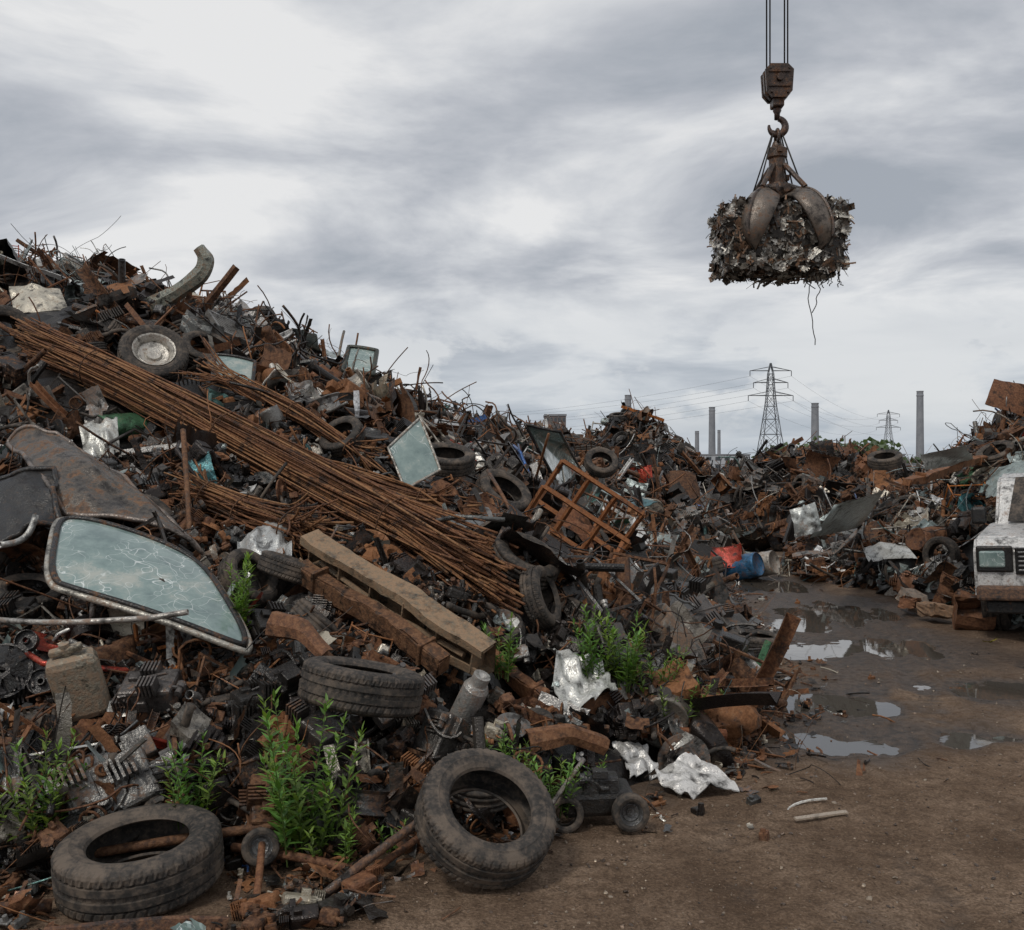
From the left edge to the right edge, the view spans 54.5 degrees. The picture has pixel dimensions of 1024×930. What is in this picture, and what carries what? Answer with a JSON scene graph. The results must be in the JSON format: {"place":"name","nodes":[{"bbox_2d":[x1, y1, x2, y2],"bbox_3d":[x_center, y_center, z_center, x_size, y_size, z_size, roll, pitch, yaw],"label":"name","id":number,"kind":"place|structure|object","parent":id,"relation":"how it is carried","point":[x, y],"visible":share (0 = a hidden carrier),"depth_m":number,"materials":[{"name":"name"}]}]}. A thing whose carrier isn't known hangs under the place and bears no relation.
{"place":"outdoors","nodes":[
{"label":"outdoors","id":0,"kind":"place"},
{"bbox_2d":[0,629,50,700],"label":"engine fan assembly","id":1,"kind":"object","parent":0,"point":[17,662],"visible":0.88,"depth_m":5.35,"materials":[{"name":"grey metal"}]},
{"bbox_2d":[0,551,1023,929],"bbox_3d":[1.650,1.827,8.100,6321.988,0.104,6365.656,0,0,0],"label":"ground","id":2,"kind":"structure","parent":0,"point":[960,789],"depth_m":4.77,"materials":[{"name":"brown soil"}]},
{"bbox_2d":[44,915,228,929],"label":"car fender","id":3,"kind":"object","parent":2,"relation":"on","point":[157,923],"visible":0.95,"depth_m":3.77,"materials":[{"name":"metal"}]},
{"bbox_2d":[51,803,223,922],"bbox_3d":[-1.570,1.665,4.200,0.682,0.290,0.687,0,0,0],"label":"tire","id":4,"kind":"object","parent":2,"relation":"on","point":[87,886],"visible":1,"depth_m":4.00,"materials":[{"name":"rubber"}]},
{"bbox_2d":[230,843,359,872],"bbox_3d":[-0.949,1.735,4.374,0.622,0.090,0.042,0,0,14],"label":"steel pipe","id":5,"kind":"object","parent":2,"relation":"on","point":[296,857],"visible":0.64,"depth_m":4.35,"materials":[{"name":"metal"}]},
{"bbox_2d":[299,777,361,865],"bbox_3d":[-0.827,1.626,4.477,0.315,0.390,0.460,0,0,-6],"label":"weed plant","id":6,"kind":"object","parent":2,"relation":"on","point":[346,843],"visible":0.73,"depth_m":4.43,"materials":[{"name":"green plant"}]},
{"bbox_2d":[323,820,414,897],"bbox_3d":[-0.559,1.665,4.288,0.621,0.248,0.044,0,0,-44],"label":"steel pipe","id":7,"kind":"object","parent":2,"relation":"on","point":[360,865],"visible":0.7,"depth_m":4.24,"materials":[{"name":"metal"}]},
{"bbox_2d":[0,216,808,877],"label":"scrap heap","id":8,"kind":"object","parent":2,"relation":"on","point":[122,754],"visible":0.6,"depth_m":6.55,"materials":[{"name":"metal"}]},
{"bbox_2d":[0,305,31,353],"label":"tire","id":9,"kind":"object","parent":8,"relation":"on","point":[6,312],"visible":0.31,"depth_m":10.88,"materials":[{"name":"rubber"}]},
{"bbox_2d":[0,590,41,631],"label":"engine block","id":10,"kind":"object","parent":8,"relation":"on","point":[11,606],"depth_m":6.02,"materials":[{"name":"metal"}]},
{"bbox_2d":[0,640,48,712],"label":"engine block","id":11,"kind":"object","parent":8,"relation":"on","point":[19,699],"depth_m":5.36,"materials":[{"name":"metal"}]},
{"bbox_2d":[0,466,61,541],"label":"car door","id":12,"kind":"object","parent":8,"relation":"on","point":[26,493],"visible":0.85,"depth_m":6.57,"materials":[{"name":"metal"}]},
{"bbox_2d":[0,573,63,615],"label":"tire","id":13,"kind":"object","parent":8,"relation":"on","point":[29,580],"visible":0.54,"depth_m":6.33,"materials":[{"name":"rubber"}]},
{"bbox_2d":[9,283,66,312],"bbox_3d":[-5.902,-2.064,12.395,0.965,0.464,0.472,0,0,0],"label":"sheet metal panel","id":14,"kind":"object","parent":8,"relation":"on","point":[43,299],"visible":0.92,"depth_m":12.36,"materials":[{"name":"metal"}]},
{"bbox_2d":[0,727,88,840],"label":"weed plant","id":15,"kind":"object","parent":8,"relation":"on","point":[41,816],"visible":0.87,"depth_m":4.44,"materials":[{"name":"green plant"}]},
{"bbox_2d":[0,615,149,624],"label":"steel pipe","id":16,"kind":"object","parent":8,"relation":"on","point":[142,618],"visible":1,"depth_m":5.32,"materials":[{"name":"metal"}]},
{"bbox_2d":[45,641,110,721],"bbox_3d":[-2.248,1.119,5.167,0.309,0.430,0.243,0,0,-16],"label":"jerry can","id":17,"kind":"object","parent":8,"relation":"on","point":[75,669],"visible":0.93,"depth_m":5.08,"materials":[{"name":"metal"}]},
{"bbox_2d":[79,417,119,457],"bbox_3d":[-3.646,-0.201,8.819,0.322,0.477,0.455,0,0,-28],"label":"sheet metal panel","id":18,"kind":"object","parent":8,"relation":"on","point":[105,429],"visible":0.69,"depth_m":8.85,"materials":[{"name":"metal"}]},
{"bbox_2d":[5,424,202,554],"bbox_3d":[-3.038,0.146,7.057,2.063,0.917,0.682,0,0,40],"label":"car hood","id":19,"kind":"object","parent":8,"relation":"on","point":[91,486],"visible":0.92,"depth_m":6.86,"materials":[{"name":"metal"}]},
{"bbox_2d":[44,515,252,654],"bbox_3d":[-2.138,0.682,5.848,1.408,0.734,0.849,0,0,0],"label":"windshield","id":20,"kind":"object","parent":8,"relation":"on","point":[115,566],"visible":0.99,"depth_m":5.72,"materials":[{"name":"glass"}]},
{"bbox_2d":[110,660,186,723],"bbox_3d":[-1.921,1.236,5.266,0.442,0.391,0.403,0,0,0],"label":"engine block","id":21,"kind":"object","parent":8,"relation":"on","point":[161,688],"depth_m":5.17,"materials":[{"name":"metal"}]},
{"bbox_2d":[117,324,188,379],"bbox_3d":[-3.828,-1.170,10.620,0.718,0.688,0.550,0,0,-25],"label":"wheel","id":22,"kind":"object","parent":8,"relation":"on","point":[162,351],"visible":0.79,"depth_m":10.58,"materials":[{"name":"rubber"}]},
{"bbox_2d":[145,244,213,314],"bbox_3d":[-4.274,-2.053,12.016,1.478,1.151,0.156,0,0,17],"label":"car bumper","id":23,"kind":"object","parent":8,"relation":"on","point":[196,277],"visible":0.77,"depth_m":11.86,"materials":[{"name":"metal"}]},
{"bbox_2d":[180,428,191,546],"bbox_3d":[-2.371,0.144,7.251,0.044,0.849,0.783,0,0,-22],"label":"steel pipe","id":24,"kind":"object","parent":8,"relation":"on","point":[186,480],"visible":0.89,"depth_m":7.27,"materials":[{"name":"metal"}]},
{"bbox_2d":[94,821,287,857],"bbox_3d":[-1.550,1.695,4.448,1.122,0.154,0.047,0,0,-10],"label":"steel pipe","id":25,"kind":"object","parent":8,"relation":"on","point":[146,844],"visible":0.48,"depth_m":4.43,"materials":[{"name":"metal"}]},
{"bbox_2d":[157,731,231,830],"bbox_3d":[-1.452,1.456,4.592,0.282,0.434,0.376,0,0,0],"label":"weed plant","id":26,"kind":"object","parent":8,"relation":"on","point":[187,799],"visible":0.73,"depth_m":4.59,"materials":[{"name":"green plant"}]},
{"bbox_2d":[210,353,256,390],"bbox_3d":[-2.830,-0.935,10.091,0.522,0.448,0.449,0,0,0],"label":"window pane","id":27,"kind":"object","parent":8,"relation":"on","point":[243,365],"visible":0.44,"depth_m":10.19,"materials":[{"name":"glass"}]},
{"bbox_2d":[223,551,257,629],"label":"weed plant","id":28,"kind":"object","parent":8,"relation":"on","point":[242,604],"visible":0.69,"depth_m":5.80,"materials":[{"name":"green plant"}]},
{"bbox_2d":[217,548,278,608],"bbox_3d":[-1.679,0.727,6.350,0.326,0.384,0.408,0,0,27],"label":"tire","id":29,"kind":"object","parent":8,"relation":"on","point":[269,591],"visible":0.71,"depth_m":6.28,"materials":[{"name":"rubber"}]},
{"bbox_2d":[226,677,287,718],"bbox_3d":[-1.379,1.294,5.316,0.341,0.352,0.381,0,0,42],"label":"engine block","id":30,"kind":"object","parent":8,"relation":"on","point":[246,697],"depth_m":5.21,"materials":[{"name":"metal"}]},
{"bbox_2d":[164,458,353,558],"bbox_3d":[-1.899,0.412,7.187,2.034,0.926,0.581,0,0,36],"label":"rebar bundle","id":31,"kind":"object","parent":8,"relation":"on","point":[224,502],"visible":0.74,"depth_m":7.24,"materials":[{"name":"metal"}]},
{"bbox_2d":[241,827,279,866],"bbox_3d":[-1.100,1.670,4.350,0.163,0.165,0.097,0,0,-21],"label":"wheel","id":32,"kind":"object","parent":8,"relation":"on","point":[253,838],"visible":0.9,"depth_m":4.34,"materials":[{"name":"metal"}]},
{"bbox_2d":[237,520,291,577],"bbox_3d":[-1.718,0.566,6.878,0.351,0.369,0.842,0,0,-16],"label":"sheet metal panel","id":33,"kind":"object","parent":8,"relation":"on","point":[259,539],"visible":0.52,"depth_m":6.83,"materials":[{"name":"metal"}]},
{"bbox_2d":[7,316,526,614],"bbox_3d":[-2.586,-0.309,8.608,7.271,2.604,0.600,0,0,41],"label":"rebar bundle","id":34,"kind":"object","parent":8,"relation":"on","point":[438,546],"visible":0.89,"depth_m":7.75,"materials":[{"name":"metal"}]},
{"bbox_2d":[253,648,314,706],"bbox_3d":[-1.167,1.187,5.441,0.462,0.368,0.359,0,0,-30],"label":"engine block","id":35,"kind":"object","parent":8,"relation":"on","point":[288,674],"depth_m":5.29,"materials":[{"name":"metal"}]},
{"bbox_2d":[265,611,332,655],"bbox_3d":[-1.157,0.932,5.425,0.431,0.239,0.091,0,0,30],"label":"car fender","id":36,"kind":"object","parent":35,"relation":"on","point":[282,625],"visible":0.95,"depth_m":5.41,"materials":[{"name":"metal"}]},
{"bbox_2d":[169,335,399,479],"bbox_3d":[-2.065,-0.424,9.169,2.850,1.707,0.676,0,0,37],"label":"rebar bundle","id":37,"kind":"object","parent":8,"relation":"on","point":[314,424],"visible":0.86,"depth_m":8.86,"materials":[{"name":"metal"}]},
{"bbox_2d":[257,550,319,584],"bbox_3d":[-1.426,0.666,6.390,0.414,0.242,0.412,0,0,0],"label":"tire","id":38,"kind":"object","parent":8,"relation":"on","point":[280,565],"visible":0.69,"depth_m":6.21,"materials":[{"name":"rubber"}]},
{"bbox_2d":[255,686,370,866],"bbox_3d":[-1.013,1.400,4.532,0.536,0.737,0.545,0,0,-43],"label":"weed plant","id":39,"kind":"object","parent":8,"relation":"on","point":[295,831],"visible":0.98,"depth_m":4.49,"materials":[{"name":"green plant"}]},
{"bbox_2d":[285,698,377,756],"bbox_3d":[-0.952,1.381,5.119,0.472,0.370,0.398,0,0,32],"label":"engine block","id":40,"kind":"object","parent":8,"relation":"on","point":[297,708],"depth_m":5.06,"materials":[{"name":"metal"}]},
{"bbox_2d":[319,416,365,456],"bbox_3d":[-1.480,-0.250,8.670,0.413,0.370,0.369,0,0,0],"label":"tire","id":41,"kind":"object","parent":8,"relation":"on","point":[347,423],"visible":0.81,"depth_m":8.58,"materials":[{"name":"rubber"}]},
{"bbox_2d":[341,345,378,376],"bbox_3d":[-1.887,-1.302,12.393,0.423,0.442,0.465,0,0,0],"label":"window pane","id":42,"kind":"object","parent":8,"relation":"on","point":[365,353],"visible":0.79,"depth_m":12.41,"materials":[{"name":"glass"}]},
{"bbox_2d":[263,426,482,513],"bbox_3d":[-1.058,0.186,8.053,1.999,0.999,0.620,0,0,13],"label":"rebar bundle","id":43,"kind":"object","parent":8,"relation":"on","point":[413,492],"visible":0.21,"depth_m":7.96,"materials":[{"name":"metal"}]},
{"bbox_2d":[300,559,449,677],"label":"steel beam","id":44,"kind":"structure","parent":8,"relation":"on","point":[425,651],"depth_m":5.84,"materials":[{"name":"metal"}]},
{"bbox_2d":[299,529,495,674],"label":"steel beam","id":45,"kind":"structure","parent":8,"relation":"on","point":[470,648],"depth_m":5.95,"materials":[{"name":"metal"}]},
{"bbox_2d":[362,662,436,732],"bbox_3d":[-0.635,1.227,5.279,0.437,0.337,0.351,0,0,-40],"label":"engine block","id":46,"kind":"object","parent":8,"relation":"on","point":[430,684],"depth_m":5.19,"materials":[{"name":"metal"}]},
{"bbox_2d":[298,656,424,717],"bbox_3d":[-0.769,1.133,5.100,0.643,0.310,0.639,0,0,0],"label":"tire","id":47,"kind":"object","parent":46,"relation":"on","point":[361,687],"visible":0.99,"depth_m":4.85,"materials":[{"name":"rubber"}]},
{"bbox_2d":[387,417,440,488],"bbox_3d":[-0.837,-0.102,8.495,0.372,0.641,0.296,0,0,-38],"label":"window pane","id":48,"kind":"object","parent":8,"relation":"on","point":[411,451],"visible":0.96,"depth_m":8.49,"materials":[{"name":"glass"}]},
{"bbox_2d":[411,707,471,763],"bbox_3d":[-0.362,1.438,5.087,0.307,0.404,0.352,0,0,0],"label":"engine block","id":49,"kind":"object","parent":8,"relation":"on","point":[446,732],"depth_m":5.04,"materials":[{"name":"metal"}]},
{"bbox_2d":[432,442,475,477],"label":"tire","id":50,"kind":"object","parent":8,"relation":"on","point":[456,460],"visible":0.67,"depth_m":9.23,"materials":[{"name":"rubber"}]},
{"bbox_2d":[450,669,490,724],"bbox_3d":[-0.249,1.342,5.607,0.306,0.395,0.150,0,0,41],"label":"metal canister","id":51,"kind":"object","parent":8,"relation":"on","point":[470,699],"visible":0.66,"depth_m":5.53,"materials":[{"name":"metal"}]},
{"bbox_2d":[481,612,520,681],"bbox_3d":[-0.052,1.041,5.796,0.299,0.417,0.230,0,0,33],"label":"weed plant","id":52,"kind":"object","parent":8,"relation":"on","point":[506,658],"visible":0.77,"depth_m":5.78,"materials":[{"name":"green plant"}]},
{"bbox_2d":[474,468,531,511],"bbox_3d":[-0.085,0.270,9.270,0.544,0.474,0.536,0,0,0],"label":"tire","id":53,"kind":"object","parent":8,"relation":"on","point":[515,488],"visible":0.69,"depth_m":9.32,"materials":[{"name":"rubber"}]},
{"bbox_2d":[493,649,549,698],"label":"steel beam","id":54,"kind":"structure","parent":8,"relation":"on","point":[521,684],"depth_m":5.87,"materials":[{"name":"metal"}]},
{"bbox_2d":[519,565,561,629],"bbox_3d":[0.185,0.856,6.430,0.237,0.414,0.408,0,0,19],"label":"tire","id":55,"kind":"object","parent":8,"relation":"on","point":[535,600],"visible":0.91,"depth_m":6.29,"materials":[{"name":"rubber"}]},
{"bbox_2d":[498,738,582,817],"bbox_3d":[0.133,1.559,4.957,0.388,0.362,0.459,0,0,-11],"label":"weed plant","id":56,"kind":"object","parent":8,"relation":"on","point":[569,773],"visible":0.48,"depth_m":4.87,"materials":[{"name":"green plant"}]},
{"bbox_2d":[524,423,581,483],"bbox_3d":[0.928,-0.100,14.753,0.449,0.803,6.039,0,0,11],"label":"window pane","id":57,"kind":"object","parent":8,"relation":"on","point":[557,449],"visible":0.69,"depth_m":12.51,"materials":[{"name":"glass"}]},
{"bbox_2d":[525,723,609,755],"bbox_3d":[0.296,1.454,5.223,0.488,0.189,0.081,0,0,-26],"label":"car fender","id":58,"kind":"object","parent":8,"relation":"on","point":[545,738],"visible":0.97,"depth_m":5.19,"materials":[{"name":"metal"}]},
{"bbox_2d":[549,648,616,711],"bbox_3d":[0.426,1.274,5.903,0.419,0.338,0.524,0,0,0],"label":"sheet","id":59,"kind":"object","parent":8,"relation":"on","point":[577,687],"visible":0.93,"depth_m":5.95,"materials":[{"name":"plastic"}]},
{"bbox_2d":[523,459,644,562],"bbox_3d":[0.676,0.455,9.160,1.120,1.024,0.744,0,0,5],"label":"rusty steel rack","id":60,"kind":"object","parent":8,"relation":"on","point":[572,511],"visible":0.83,"depth_m":9.20,"materials":[{"name":"metal"}]},
{"bbox_2d":[572,603,617,677],"bbox_3d":[0.509,1.091,6.094,0.296,0.481,0.300,0,0,15],"label":"weed plant","id":61,"kind":"object","parent":8,"relation":"on","point":[591,651],"visible":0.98,"depth_m":6.06,"materials":[{"name":"green plant"}]},
{"bbox_2d":[584,447,618,477],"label":"tire","id":62,"kind":"object","parent":8,"relation":"on","point":[593,469],"visible":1,"depth_m":11.78,"materials":[{"name":"rubber"}]},
{"bbox_2d":[582,607,641,673],"bbox_3d":[0.660,1.177,6.404,0.350,0.533,0.436,0,0,-32],"label":"engine block","id":63,"kind":"object","parent":8,"relation":"on","point":[621,630],"depth_m":6.37,"materials":[{"name":"plant"}]},
{"bbox_2d":[582,685,647,714],"bbox_3d":[0.748,1.490,6.094,0.695,0.276,0.116,0,0,-10],"label":"car fender","id":64,"kind":"object","parent":8,"relation":"on","point":[592,704],"visible":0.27,"depth_m":6.03,"materials":[{"name":"metal"}]},
{"bbox_2d":[595,608,651,692],"bbox_3d":[0.690,1.138,6.100,0.300,0.490,0.396,0,0,-36],"label":"weed plant","id":65,"kind":"object","parent":8,"relation":"on","point":[631,665],"visible":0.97,"depth_m":6.08,"materials":[{"name":"green plant"}]},
{"bbox_2d":[625,646,689,695],"bbox_3d":[0.907,1.301,6.217,0.460,0.362,0.401,0,0,0],"label":"weed plant","id":66,"kind":"object","parent":8,"relation":"on","point":[660,675],"visible":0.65,"depth_m":6.22,"materials":[{"name":"green plant"}]},
{"bbox_2d":[661,567,705,597],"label":"engine block","id":67,"kind":"object","parent":8,"relation":"on","point":[694,585],"depth_m":9.10,"materials":[{"name":"metal"}]},
{"bbox_2d":[684,594,725,625],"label":"engine block","id":68,"kind":"object","parent":8,"relation":"on","point":[705,610],"depth_m":8.65,"materials":[{"name":"metal"}]},
{"bbox_2d":[703,619,756,660],"bbox_3d":[1.649,1.513,8.137,0.586,0.459,0.583,0,0,27],"label":"engine block","id":69,"kind":"object","parent":8,"relation":"on","point":[730,639],"depth_m":7.96,"materials":[{"name":"metal"}]},
{"bbox_2d":[721,603,761,637],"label":"engine block","id":70,"kind":"object","parent":8,"relation":"on","point":[739,622],"depth_m":9.72,"materials":[{"name":"metal"}]},
{"bbox_2d":[789,502,821,537],"bbox_3d":[3.503,0.655,11.828,0.382,0.429,0.127,0,0,0],"label":"sheet metal panel","id":71,"kind":"object","parent":8,"relation":"on","point":[806,519],"visible":1,"depth_m":11.80,"materials":[{"name":"metal"}]},
{"bbox_2d":[414,748,556,889],"bbox_3d":[-0.115,1.530,4.340,0.621,0.494,0.595,0,0,0],"label":"tire","id":72,"kind":"object","parent":2,"relation":"on","point":[453,847],"visible":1,"depth_m":4.22,"materials":[{"name":"rubber"}]},
{"bbox_2d":[0,554,978,929],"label":"scrap litter","id":73,"kind":"object","parent":2,"relation":"on","point":[296,902],"visible":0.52,"depth_m":4.19,"materials":[{"name":"metal"}]},
{"bbox_2d":[552,766,649,833],"bbox_3d":[0.420,1.641,4.974,0.505,0.322,0.287,0,0,0],"label":"lawn mower chassis","id":74,"kind":"object","parent":2,"relation":"on","point":[605,791],"visible":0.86,"depth_m":4.89,"materials":[{"name":"metal"}]},
{"bbox_2d":[469,401,768,553],"bbox_3d":[-0.650,0.549,23.950,14.700,4.247,15.900,0,0,0],"label":"scrap heap","id":75,"kind":"object","parent":2,"relation":"on","point":[678,497],"visible":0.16,"depth_m":21.66,"materials":[{"name":"metal"}]},
{"bbox_2d":[612,741,657,780],"bbox_3d":[0.724,1.707,5.734,0.230,0.182,0.284,0,0,-13],"label":"tarpaulin sheet","id":76,"kind":"object","parent":2,"relation":"on","point":[636,757],"visible":0.94,"depth_m":5.73,"materials":[{"name":"plastic"}]},
{"bbox_2d":[581,389,722,480],"bbox_3d":[4.850,-0.277,37.950,11.700,5.204,15.900,0,0,0],"label":"scrap heap","id":77,"kind":"object","parent":2,"relation":"on","point":[641,435],"visible":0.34,"depth_m":35.69,"materials":[{"name":"metal"}]},
{"bbox_2d":[645,752,739,798],"bbox_3d":[0.992,1.713,5.508,0.399,0.164,0.341,0,0,-29],"label":"tarpaulin sheet","id":78,"kind":"object","parent":2,"relation":"on","point":[691,775],"visible":1,"depth_m":5.47,"materials":[{"name":"plastic"}]},
{"bbox_2d":[722,552,763,580],"bbox_3d":[3.620,1.600,15.600,0.621,0.494,0.398,0,0,40],"label":"oil drum","id":79,"kind":"object","parent":2,"relation":"on","point":[748,565],"visible":0.77,"depth_m":15.43,"materials":[{"name":"metal"}]},
{"bbox_2d":[748,363,793,452],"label":"electricity pylon","id":80,"kind":"object","parent":2,"relation":"on","point":[768,390],"visible":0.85,"depth_m":299.68,"materials":[{"name":"metal"}]},
{"bbox_2d":[735,579,808,592],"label":"puddle","id":81,"kind":"object","parent":2,"relation":"on","point":[780,587],"visible":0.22,"depth_m":14.93,"materials":[{"name":"grey liquid"}]},
{"bbox_2d":[661,431,923,551],"bbox_3d":[7.900,0.967,27.740,13.800,3.815,17.920,0,0,0],"label":"scrap heap","id":82,"kind":"object","parent":2,"relation":"on","point":[781,485],"visible":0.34,"depth_m":23.98,"materials":[{"name":"metal"}]},
{"bbox_2d":[697,436,923,464],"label":"distant trees","id":83,"kind":"object","parent":2,"relation":"on","point":[882,443],"visible":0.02,"depth_m":161.11,"materials":[{"name":"green plant"}]},
{"bbox_2d":[772,618,852,632],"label":"puddle","id":84,"kind":"object","parent":2,"relation":"on","point":[813,625],"visible":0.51,"depth_m":11.30,"materials":[{"name":"grey liquid"}]},
{"bbox_2d":[758,733,898,755],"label":"puddle","id":85,"kind":"object","parent":2,"relation":"on","point":[827,746],"visible":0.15,"depth_m":6.48,"materials":[{"name":"grey liquid"}]},
{"bbox_2d":[768,689,900,717],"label":"puddle","id":86,"kind":"object","parent":2,"relation":"on","point":[850,706],"visible":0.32,"depth_m":7.55,"materials":[{"name":"grey liquid"}]},
{"bbox_2d":[772,601,901,628],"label":"puddle","id":87,"kind":"object","parent":2,"relation":"on","point":[854,616],"visible":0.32,"depth_m":12.22,"materials":[{"name":"grey liquid"}]},
{"bbox_2d":[786,637,944,659],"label":"puddle","id":88,"kind":"object","parent":2,"relation":"on","point":[884,648],"visible":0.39,"depth_m":9.84,"materials":[{"name":"grey liquid"}]},
{"bbox_2d":[777,381,1023,628],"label":"scrap heap","id":89,"kind":"object","parent":2,"relation":"on","point":[933,528],"visible":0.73,"depth_m":15.09,"materials":[{"name":"metal"}]},
{"bbox_2d":[810,490,883,537],"bbox_3d":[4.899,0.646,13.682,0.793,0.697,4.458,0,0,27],"label":"sheet metal panel","id":90,"kind":"object","parent":89,"relation":"on","point":[848,515],"visible":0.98,"depth_m":12.40,"materials":[{"name":"metal"}]},
{"bbox_2d":[867,449,902,469],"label":"tire","id":91,"kind":"object","parent":89,"relation":"on","point":[887,459],"visible":1,"depth_m":11.99,"materials":[{"name":"rubber"}]},
{"bbox_2d":[863,542,916,561],"bbox_3d":[5.429,1.278,14.428,0.356,0.316,1.512,0,0,-18],"label":"sheet metal panel","id":92,"kind":"object","parent":89,"relation":"on","point":[879,551],"visible":0.98,"depth_m":14.35,"materials":[{"name":"metal"}]},
{"bbox_2d":[902,455,987,485],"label":"steel beam","id":93,"kind":"structure","parent":89,"relation":"on","point":[917,478],"depth_m":12.98,"materials":[{"name":"metal"}]},
{"bbox_2d":[921,445,972,469],"bbox_3d":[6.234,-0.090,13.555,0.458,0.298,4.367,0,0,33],"label":"sheet metal panel","id":94,"kind":"object","parent":93,"relation":"on","point":[946,457],"visible":0.94,"depth_m":12.35,"materials":[{"name":"metal"}]},
{"bbox_2d":[985,379,1023,415],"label":"rusty steel plate","id":95,"kind":"object","parent":89,"relation":"on","point":[1000,391],"visible":1,"depth_m":16.32,"materials":[{"name":"metal"}]},
{"bbox_2d":[986,461,1023,497],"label":"sheet metal panel","id":96,"kind":"object","parent":89,"relation":"on","point":[992,480],"visible":0.6,"depth_m":14.59,"materials":[{"name":"metal"}]},
{"bbox_2d":[916,391,923,456],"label":"factory chimney","id":97,"kind":"object","parent":2,"relation":"on","point":[920,422],"visible":0.97,"depth_m":358.95,"materials":[{"name":"concrete"}]},
{"bbox_2d":[916,601,952,618],"bbox_3d":[4.852,1.651,11.403,0.262,0.200,0.399,0,0,-8],"label":"metal crate","id":98,"kind":"object","parent":2,"relation":"on","point":[935,610],"visible":0.97,"depth_m":11.26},
{"bbox_2d":[913,681,1023,699],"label":"puddle","id":99,"kind":"object","parent":2,"relation":"on","point":[991,690],"visible":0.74,"depth_m":8.05,"materials":[{"name":"grey liquid"}]},
{"bbox_2d":[952,597,995,630],"bbox_3d":[5.040,1.631,10.860,0.424,0.415,0.327,0,0,19],"label":"metal crate","id":100,"kind":"object","parent":2,"relation":"on","point":[967,614],"visible":0.75,"depth_m":10.85,"materials":[{"name":"metal"}]},
{"bbox_2d":[939,732,1021,748],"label":"puddle","id":101,"kind":"object","parent":2,"relation":"on","point":[958,740],"visible":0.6,"depth_m":6.59,"materials":[{"name":"grey liquid"}]},
{"bbox_2d":[971,473,1023,630],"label":"wrecked pickup truck","id":102,"kind":"object","parent":2,"relation":"on","point":[998,552],"visible":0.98,"depth_m":10.19,"materials":[{"name":"metal"}]},
{"bbox_2d":[0,0,1023,460],"label":"sky","id":103,"kind":"structure","parent":0,"point":[521,195],"materials":[{"name":"grey"}]},
{"bbox_2d":[706,0,855,344],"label":"crane grab with bale","id":104,"kind":"object","parent":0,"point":[772,230],"visible":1,"depth_m":13.52,"materials":[{"name":"metal"}]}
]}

